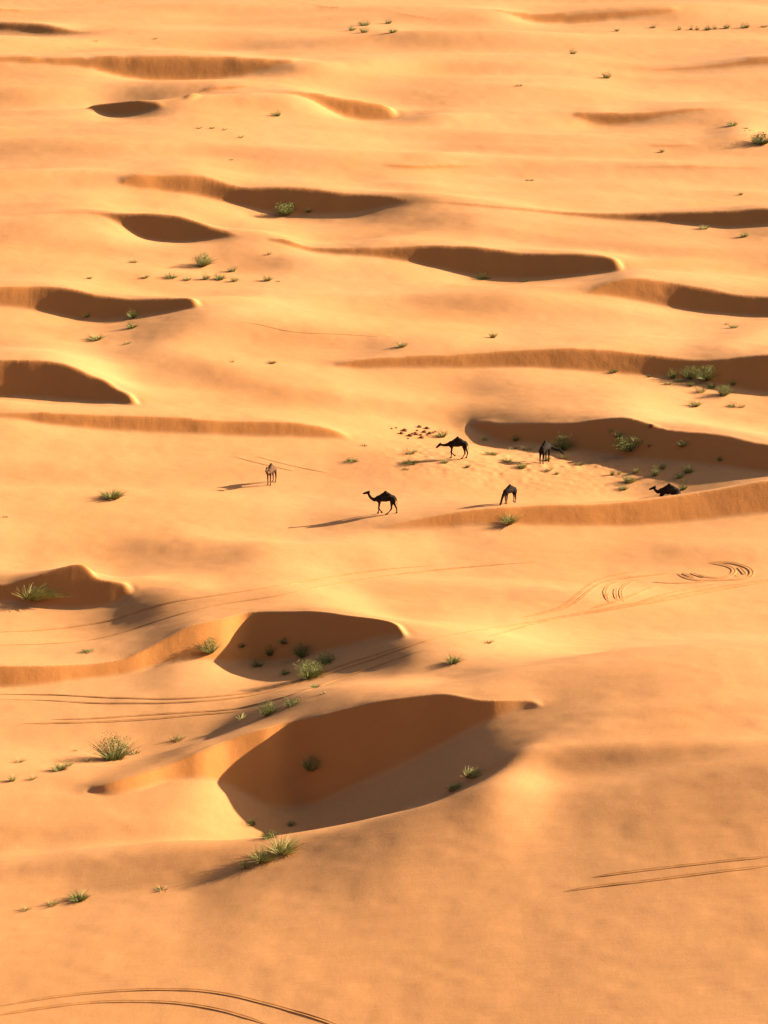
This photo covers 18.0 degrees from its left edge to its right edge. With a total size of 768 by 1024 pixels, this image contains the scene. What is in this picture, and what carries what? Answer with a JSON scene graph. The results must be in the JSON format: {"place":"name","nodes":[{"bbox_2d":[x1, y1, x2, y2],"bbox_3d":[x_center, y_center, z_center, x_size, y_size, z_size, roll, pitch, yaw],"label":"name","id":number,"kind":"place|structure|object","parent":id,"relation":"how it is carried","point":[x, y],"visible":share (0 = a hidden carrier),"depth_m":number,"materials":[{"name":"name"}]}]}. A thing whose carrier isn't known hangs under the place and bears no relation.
{"place":"outdoors","nodes":[
{"label":"outdoors","id":0,"kind":"place"},
{"bbox_2d":[0,0,767,1023],"bbox_3d":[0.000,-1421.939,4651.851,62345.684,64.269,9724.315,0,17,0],"label":"sand dunes","id":1,"kind":"structure","parent":0,"point":[418,152],"depth_m":218.94,"materials":[{"name":"orange sand"}]},
{"bbox_2d":[6,773,16,780],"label":"grass tuft","id":2,"kind":"object","parent":1,"relation":"on","point":[12,779],"visible":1,"depth_m":155.93,"materials":[{"name":"green plant"}]},
{"bbox_2d":[13,582,70,600],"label":"grass tuft","id":3,"kind":"object","parent":1,"relation":"on","point":[36,595],"visible":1,"depth_m":197.89,"materials":[{"name":"green plant"}]},
{"bbox_2d":[45,898,64,906],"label":"grass tuft","id":4,"kind":"object","parent":1,"relation":"on","point":[53,903],"visible":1,"depth_m":139.80,"materials":[{"name":"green plant"}]},
{"bbox_2d":[49,760,70,770],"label":"grass tuft","id":5,"kind":"object","parent":1,"relation":"on","point":[57,768],"visible":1,"depth_m":158.29,"materials":[{"name":"green plant"}]},
{"bbox_2d":[67,889,90,902],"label":"grass tuft","id":6,"kind":"object","parent":1,"relation":"on","point":[81,896],"visible":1,"depth_m":140.22,"materials":[{"name":"green plant"}]},
{"bbox_2d":[84,333,105,340],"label":"grass tuft","id":7,"kind":"object","parent":1,"relation":"on","point":[97,338],"visible":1,"depth_m":282.47,"materials":[{"name":"green plant"}]},
{"bbox_2d":[95,487,125,499],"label":"grass tuft","id":8,"kind":"object","parent":1,"relation":"on","point":[112,495],"visible":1,"depth_m":222.59,"materials":[{"name":"green plant"}]},
{"bbox_2d":[87,730,137,760],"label":"shrub","id":9,"kind":"object","parent":1,"relation":"on","point":[114,754],"visible":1,"depth_m":163.02,"materials":[{"name":"green plant"}]},
{"bbox_2d":[22,711,236,723],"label":"wheel rut","id":10,"kind":"structure","parent":1,"relation":"on","point":[142,719],"depth_m":170.41,"materials":[{"name":"orange sand"}]},
{"bbox_2d":[124,321,137,328],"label":"shrub","id":11,"kind":"object","parent":1,"relation":"on","point":[130,326],"visible":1,"depth_m":286.96,"materials":[{"name":"green plant"}]},
{"bbox_2d":[127,309,138,317],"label":"shrub","id":12,"kind":"object","parent":1,"relation":"on","point":[131,315],"visible":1,"depth_m":293.99,"materials":[{"name":"green plant"}]},
{"bbox_2d":[0,999,266,1023],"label":"wheel rut","id":13,"kind":"structure","parent":1,"relation":"on","point":[146,1001],"depth_m":125.62,"materials":[{"name":"orange sand"}]},
{"bbox_2d":[0,988,336,1023],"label":"wheel rut","id":14,"kind":"structure","parent":1,"relation":"on","point":[312,1016],"depth_m":126.40,"materials":[{"name":"orange sand"}]},
{"bbox_2d":[163,272,180,278],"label":"shrub","id":15,"kind":"object","parent":1,"relation":"on","point":[169,275],"visible":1,"depth_m":317.95,"materials":[{"name":"green plant"}]},
{"bbox_2d":[168,733,187,741],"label":"grass tuft","id":16,"kind":"object","parent":1,"relation":"on","point":[177,739],"visible":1,"depth_m":166.71,"materials":[{"name":"green plant"}]},
{"bbox_2d":[192,252,215,266],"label":"shrub","id":17,"kind":"object","parent":1,"relation":"on","point":[203,263],"visible":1,"depth_m":326.72,"materials":[{"name":"green plant"}]},
{"bbox_2d":[202,272,209,279],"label":"shrub","id":18,"kind":"object","parent":1,"relation":"on","point":[205,277],"visible":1,"depth_m":317.84,"materials":[{"name":"green plant"}]},
{"bbox_2d":[192,637,222,653],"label":"shrub","id":19,"kind":"object","parent":1,"relation":"on","point":[212,650],"visible":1,"depth_m":183.20,"materials":[{"name":"green plant"}]},
{"bbox_2d":[7,643,410,699],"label":"wheel rut","id":20,"kind":"structure","parent":1,"relation":"on","point":[203,696],"depth_m":174.79,"materials":[{"name":"orange sand"}]},
{"bbox_2d":[3,565,431,631],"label":"wheel rut","id":21,"kind":"structure","parent":1,"relation":"on","point":[147,608],"depth_m":193.53,"materials":[{"name":"orange sand"}]},
{"bbox_2d":[212,272,226,279],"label":"shrub","id":22,"kind":"object","parent":1,"relation":"on","point":[220,278],"visible":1,"depth_m":318.07,"materials":[{"name":"green plant"}]},
{"bbox_2d":[50,650,423,719],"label":"wheel rut","id":23,"kind":"structure","parent":1,"relation":"on","point":[165,713],"depth_m":171.02,"materials":[{"name":"orange sand"}]},
{"bbox_2d":[237,860,253,868],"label":"grass tuft","id":24,"kind":"object","parent":1,"relation":"on","point":[244,865],"visible":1,"depth_m":140.84,"materials":[{"name":"green plant"}]},
{"bbox_2d":[246,817,256,825],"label":"shrub","id":25,"kind":"object","parent":1,"relation":"on","point":[251,821],"visible":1,"depth_m":152.24,"materials":[{"name":"green plant"}]},
{"bbox_2d":[251,659,263,667],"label":"shrub","id":26,"kind":"object","parent":1,"relation":"on","point":[256,663],"visible":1,"depth_m":182.62,"materials":[{"name":"green plant"}]},
{"bbox_2d":[233,456,291,470],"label":"foot trail","id":27,"kind":"object","parent":1,"relation":"on","point":[261,463],"visible":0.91,"depth_m":235.53,"materials":[{"name":"orange sand"}]},
{"bbox_2d":[241,843,284,863],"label":"grass tuft","id":28,"kind":"object","parent":1,"relation":"on","point":[264,857],"visible":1,"depth_m":141.12,"materials":[{"name":"green plant"}]},
{"bbox_2d":[253,700,277,715],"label":"shrub","id":29,"kind":"object","parent":1,"relation":"on","point":[268,711],"visible":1,"depth_m":163.78,"materials":[{"name":"green plant"}]},
{"bbox_2d":[262,276,273,280],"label":"grass tuft","id":30,"kind":"object","parent":1,"relation":"on","point":[266,279],"visible":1,"depth_m":317.52,"materials":[{"name":"green plant"}]},
{"bbox_2d":[259,831,277,839],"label":"shrub","id":31,"kind":"object","parent":1,"relation":"on","point":[270,833],"visible":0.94,"depth_m":144.16,"materials":[{"name":"green plant"}]},
{"bbox_2d":[263,645,274,655],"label":"shrub","id":32,"kind":"object","parent":1,"relation":"on","point":[268,653],"visible":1,"depth_m":183.78,"materials":[{"name":"green plant"}]},
{"bbox_2d":[265,463,276,485],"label":"camel","id":33,"kind":"object","parent":1,"relation":"on","point":[271,470],"visible":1,"depth_m":228.96},
{"bbox_2d":[15,562,530,644],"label":"wheel rut","id":34,"kind":"structure","parent":1,"relation":"on","point":[281,595],"depth_m":192.78,"materials":[{"name":"orange sand"}]},
{"bbox_2d":[269,109,281,115],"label":"shrub","id":35,"kind":"object","parent":1,"relation":"on","point":[275,114],"visible":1,"depth_m":448.78,"materials":[{"name":"green plant"}]},
{"bbox_2d":[255,831,305,855],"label":"grass tuft","id":36,"kind":"object","parent":1,"relation":"on","point":[285,849],"visible":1,"depth_m":141.64,"materials":[{"name":"green plant"}]},
{"bbox_2d":[279,667,289,674],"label":"shrub","id":37,"kind":"object","parent":1,"relation":"on","point":[284,672],"visible":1,"depth_m":177.87,"materials":[{"name":"green plant"}]},
{"bbox_2d":[274,202,295,214],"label":"shrub","id":38,"kind":"object","parent":1,"relation":"on","point":[285,211],"visible":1,"depth_m":372.05,"materials":[{"name":"green plant"}]},
{"bbox_2d":[255,456,325,472],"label":"foot trail","id":39,"kind":"object","parent":1,"relation":"on","point":[291,465],"visible":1,"depth_m":234.69,"materials":[{"name":"orange sand"}]},
{"bbox_2d":[283,695,301,706],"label":"shrub","id":40,"kind":"object","parent":1,"relation":"on","point":[289,703],"visible":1,"depth_m":163.74,"materials":[{"name":"green plant"}]},
{"bbox_2d":[287,642,310,657],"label":"shrub","id":41,"kind":"object","parent":1,"relation":"on","point":[299,652],"visible":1,"depth_m":181.68,"materials":[{"name":"green plant"}]},
{"bbox_2d":[298,755,324,771],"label":"shrub","id":42,"kind":"object","parent":1,"relation":"on","point":[307,766],"visible":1,"depth_m":156.44,"materials":[{"name":"green plant"}]},
{"bbox_2d":[245,322,377,336],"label":"foot trail","id":43,"kind":"object","parent":1,"relation":"on","point":[305,332],"visible":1,"depth_m":281.81,"materials":[{"name":"orange sand"}]},
{"bbox_2d":[292,659,334,679],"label":"shrub","id":44,"kind":"object","parent":1,"relation":"on","point":[301,672],"visible":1,"depth_m":175.11,"materials":[{"name":"green plant"}]},
{"bbox_2d":[315,652,335,664],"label":"shrub","id":45,"kind":"object","parent":1,"relation":"on","point":[324,660],"visible":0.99,"depth_m":177.37,"materials":[{"name":"green plant"}]},
{"bbox_2d":[346,457,358,462],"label":"shrub","id":46,"kind":"object","parent":1,"relation":"on","point":[351,460],"visible":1,"depth_m":235.58,"materials":[{"name":"green plant"}]},
{"bbox_2d":[359,27,367,32],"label":"shrub","id":47,"kind":"object","parent":1,"relation":"on","point":[361,31],"visible":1,"depth_m":582.26,"materials":[{"name":"green plant"}]},
{"bbox_2d":[358,18,370,25],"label":"shrub","id":48,"kind":"object","parent":1,"relation":"on","point":[365,23],"visible":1,"depth_m":602.52,"materials":[{"name":"green plant"}]},
{"bbox_2d":[363,490,397,514],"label":"camel","id":49,"kind":"object","parent":1,"relation":"on","point":[385,496],"visible":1,"depth_m":217.25},
{"bbox_2d":[0,580,767,703],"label":"wheel rut","id":50,"kind":"structure","parent":1,"relation":"on","point":[359,663],"depth_m":174.85,"materials":[{"name":"orange sand"}]},
{"bbox_2d":[396,342,406,347],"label":"grass tuft","id":51,"kind":"object","parent":1,"relation":"on","point":[402,346],"visible":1,"depth_m":275.57,"materials":[{"name":"green plant"}]},
{"bbox_2d":[403,458,420,464],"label":"shrub","id":52,"kind":"object","parent":1,"relation":"on","point":[410,462],"visible":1,"depth_m":234.15,"materials":[{"name":"green plant"}]},
{"bbox_2d":[404,447,419,454],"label":"grass tuft","id":53,"kind":"object","parent":1,"relation":"on","point":[411,452],"visible":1,"depth_m":237.81,"materials":[{"name":"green plant"}]},
{"bbox_2d":[434,426,448,437],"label":"shrub","id":54,"kind":"object","parent":1,"relation":"on","point":[443,435],"visible":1,"depth_m":249.91,"materials":[{"name":"green plant"}]},
{"bbox_2d":[438,654,463,663],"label":"grass tuft","id":55,"kind":"object","parent":1,"relation":"on","point":[453,661],"visible":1,"depth_m":169.86,"materials":[{"name":"green plant"}]},
{"bbox_2d":[436,436,468,458],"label":"camel","id":56,"kind":"object","parent":1,"relation":"on","point":[457,441],"visible":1,"depth_m":235.22},
{"bbox_2d":[446,782,461,791],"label":"grass tuft","id":57,"kind":"object","parent":1,"relation":"on","point":[454,788],"visible":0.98,"depth_m":147.10,"materials":[{"name":"green plant"}]},
{"bbox_2d":[463,767,484,778],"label":"grass tuft","id":58,"kind":"object","parent":1,"relation":"on","point":[474,774],"visible":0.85,"depth_m":147.42,"materials":[{"name":"green plant"}]},
{"bbox_2d":[473,273,490,279],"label":"shrub","id":59,"kind":"object","parent":1,"relation":"on","point":[482,277],"visible":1,"depth_m":324.73,"materials":[{"name":"green plant"}]},
{"bbox_2d":[481,450,499,455],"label":"grass tuft","id":60,"kind":"object","parent":1,"relation":"on","point":[490,453],"visible":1,"depth_m":238.96,"materials":[{"name":"green plant"}]},
{"bbox_2d":[498,457,511,461],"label":"grass tuft","id":61,"kind":"object","parent":1,"relation":"on","point":[505,460],"visible":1,"depth_m":236.20,"materials":[{"name":"green plant"}]},
{"bbox_2d":[499,484,516,504],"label":"camel","id":62,"kind":"object","parent":1,"relation":"on","point":[510,488],"visible":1,"depth_m":218.18},
{"bbox_2d":[496,512,525,524],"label":"grass tuft","id":63,"kind":"object","parent":1,"relation":"on","point":[508,521],"visible":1,"depth_m":215.67,"materials":[{"name":"green plant"}]},
{"bbox_2d":[516,461,529,468],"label":"grass tuft","id":64,"kind":"object","parent":1,"relation":"on","point":[521,466],"visible":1,"depth_m":234.11,"materials":[{"name":"green plant"}]},
{"bbox_2d":[539,440,563,463],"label":"camel","id":65,"kind":"object","parent":1,"relation":"on","point":[545,447],"visible":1,"depth_m":236.10},
{"bbox_2d":[548,432,579,449],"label":"shrub","id":66,"kind":"object","parent":1,"relation":"on","point":[564,446],"visible":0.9,"depth_m":243.01,"materials":[{"name":"green plant"}]},
{"bbox_2d":[525,571,633,616],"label":"wheel rut","id":67,"kind":"structure","parent":1,"relation":"on","point":[577,595],"depth_m":194.08,"materials":[{"name":"orange sand"}]},
{"bbox_2d":[602,71,612,78],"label":"shrub","id":68,"kind":"object","parent":1,"relation":"on","point":[610,75],"visible":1,"depth_m":514.58,"materials":[{"name":"green plant"}]},
{"bbox_2d":[551,573,665,611],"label":"wheel rut","id":69,"kind":"structure","parent":1,"relation":"on","point":[581,597],"depth_m":196.47,"materials":[{"name":"orange sand"}]},
{"bbox_2d":[603,581,618,601],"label":"wheel rut","id":70,"kind":"structure","parent":1,"relation":"on","point":[606,588],"depth_m":196.52,"materials":[{"name":"orange sand"}]},
{"bbox_2d":[613,588,617,599],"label":"wheel rut","id":71,"kind":"structure","parent":1,"relation":"on","point":[615,590],"depth_m":195.40,"materials":[{"name":"orange sand"}]},
{"bbox_2d":[611,430,624,437],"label":"shrub","id":72,"kind":"object","parent":1,"relation":"on","point":[617,435],"visible":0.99,"depth_m":240.24,"materials":[{"name":"green plant"}]},
{"bbox_2d":[589,585,657,608],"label":"wheel rut","id":73,"kind":"structure","parent":1,"relation":"on","point":[620,599],"depth_m":194.25,"materials":[{"name":"orange sand"}]},
{"bbox_2d":[613,436,639,451],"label":"shrub","id":74,"kind":"object","parent":1,"relation":"on","point":[623,447],"visible":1,"depth_m":237.90,"materials":[{"name":"green plant"}]},
{"bbox_2d":[490,582,764,635],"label":"wheel rut","id":75,"kind":"structure","parent":1,"relation":"on","point":[557,617],"depth_m":192.84,"materials":[{"name":"orange sand"}]},
{"bbox_2d":[618,579,637,600],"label":"wheel rut","id":76,"kind":"structure","parent":1,"relation":"on","point":[620,592],"depth_m":197.34,"materials":[{"name":"orange sand"}]},
{"bbox_2d":[621,473,642,482],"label":"shrub","id":77,"kind":"object","parent":1,"relation":"on","point":[629,480],"visible":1,"depth_m":230.33,"materials":[{"name":"green plant"}]},
{"bbox_2d":[648,466,658,475],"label":"shrub","id":78,"kind":"object","parent":1,"relation":"on","point":[654,472],"visible":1,"depth_m":231.31,"materials":[{"name":"green plant"}]},
{"bbox_2d":[649,483,680,496],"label":"camel","id":79,"kind":"object","parent":1,"relation":"on","point":[668,488],"visible":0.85,"depth_m":222.12},
{"bbox_2d":[563,865,767,891],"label":"wheel rut","id":80,"kind":"structure","parent":1,"relation":"on","point":[671,877],"depth_m":132.07,"materials":[{"name":"orange sand"}]},
{"bbox_2d":[574,579,765,614],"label":"wheel rut","id":81,"kind":"structure","parent":1,"relation":"on","point":[633,603],"depth_m":196.12,"materials":[{"name":"orange sand"}]},
{"bbox_2d":[668,368,677,378],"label":"shrub","id":82,"kind":"object","parent":1,"relation":"on","point":[670,375],"visible":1,"depth_m":267.39,"materials":[{"name":"green plant"}]},
{"bbox_2d":[641,584,715,600],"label":"wheel rut","id":83,"kind":"structure","parent":1,"relation":"on","point":[677,591],"depth_m":197.64,"materials":[{"name":"orange sand"}]},
{"bbox_2d":[592,855,767,877],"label":"wheel rut","id":84,"kind":"structure","parent":1,"relation":"on","point":[682,865],"depth_m":133.04,"materials":[{"name":"orange sand"}]},
{"bbox_2d":[672,440,689,446],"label":"shrub","id":85,"kind":"object","parent":1,"relation":"on","point":[681,445],"visible":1,"depth_m":234.69,"materials":[{"name":"green plant"}]},
{"bbox_2d":[655,581,708,583],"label":"wheel rut","id":86,"kind":"structure","parent":1,"relation":"on","point":[682,582],"depth_m":200.69,"materials":[{"name":"orange sand"}]},
{"bbox_2d":[679,479,689,489],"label":"shrub","id":87,"kind":"object","parent":1,"relation":"on","point":[681,486],"visible":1,"depth_m":227.19,"materials":[{"name":"green plant"}]},
{"bbox_2d":[676,365,698,378],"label":"shrub","id":88,"kind":"object","parent":1,"relation":"on","point":[688,373],"visible":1,"depth_m":266.66,"materials":[{"name":"green plant"}]},
{"bbox_2d":[681,464,694,472],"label":"shrub","id":89,"kind":"object","parent":1,"relation":"on","point":[687,471],"visible":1,"depth_m":230.43,"materials":[{"name":"green plant"}]},
{"bbox_2d":[682,573,694,577],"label":"wheel rut","id":90,"kind":"structure","parent":1,"relation":"on","point":[688,575],"depth_m":202.47,"materials":[{"name":"orange sand"}]},
{"bbox_2d":[687,400,703,406],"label":"grass tuft","id":91,"kind":"object","parent":1,"relation":"on","point":[694,404],"visible":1,"depth_m":256.65,"materials":[{"name":"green plant"}]},
{"bbox_2d":[691,573,704,577],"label":"wheel rut","id":92,"kind":"structure","parent":1,"relation":"on","point":[695,574],"depth_m":202.43,"materials":[{"name":"orange sand"}]},
{"bbox_2d":[695,385,705,392],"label":"grass tuft","id":93,"kind":"object","parent":1,"relation":"on","point":[701,390],"visible":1,"depth_m":262.08,"materials":[{"name":"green plant"}]},
{"bbox_2d":[692,364,721,380],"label":"shrub","id":94,"kind":"object","parent":1,"relation":"on","point":[702,376],"visible":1,"depth_m":265.51,"materials":[{"name":"green plant"}]},
{"bbox_2d":[706,381,716,387],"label":"shrub","id":95,"kind":"object","parent":1,"relation":"on","point":[711,386],"visible":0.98,"depth_m":264.03,"materials":[{"name":"green plant"}]},
{"bbox_2d":[677,561,754,580],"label":"wheel rut","id":96,"kind":"structure","parent":1,"relation":"on","point":[751,572],"depth_m":202.30,"materials":[{"name":"orange sand"}]},
{"bbox_2d":[699,563,736,578],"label":"wheel rut","id":97,"kind":"structure","parent":1,"relation":"on","point":[733,570],"depth_m":203.15,"materials":[{"name":"orange sand"}]},
{"bbox_2d":[714,383,735,395],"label":"shrub","id":98,"kind":"object","parent":1,"relation":"on","point":[725,392],"visible":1,"depth_m":260.72,"materials":[{"name":"green plant"}]},
{"bbox_2d":[726,121,736,125],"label":"grass tuft","id":99,"kind":"object","parent":1,"relation":"on","point":[732,124],"visible":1,"depth_m":441.17,"materials":[{"name":"green plant"}]},
{"bbox_2d":[737,567,746,574],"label":"wheel rut","id":100,"kind":"structure","parent":1,"relation":"on","point":[742,570],"depth_m":203.53,"materials":[{"name":"orange sand"}]},
{"bbox_2d":[742,129,767,144],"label":"shrub","id":101,"kind":"object","parent":1,"relation":"on","point":[757,140],"visible":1,"depth_m":420.48,"materials":[{"name":"green plant"}]}
]}

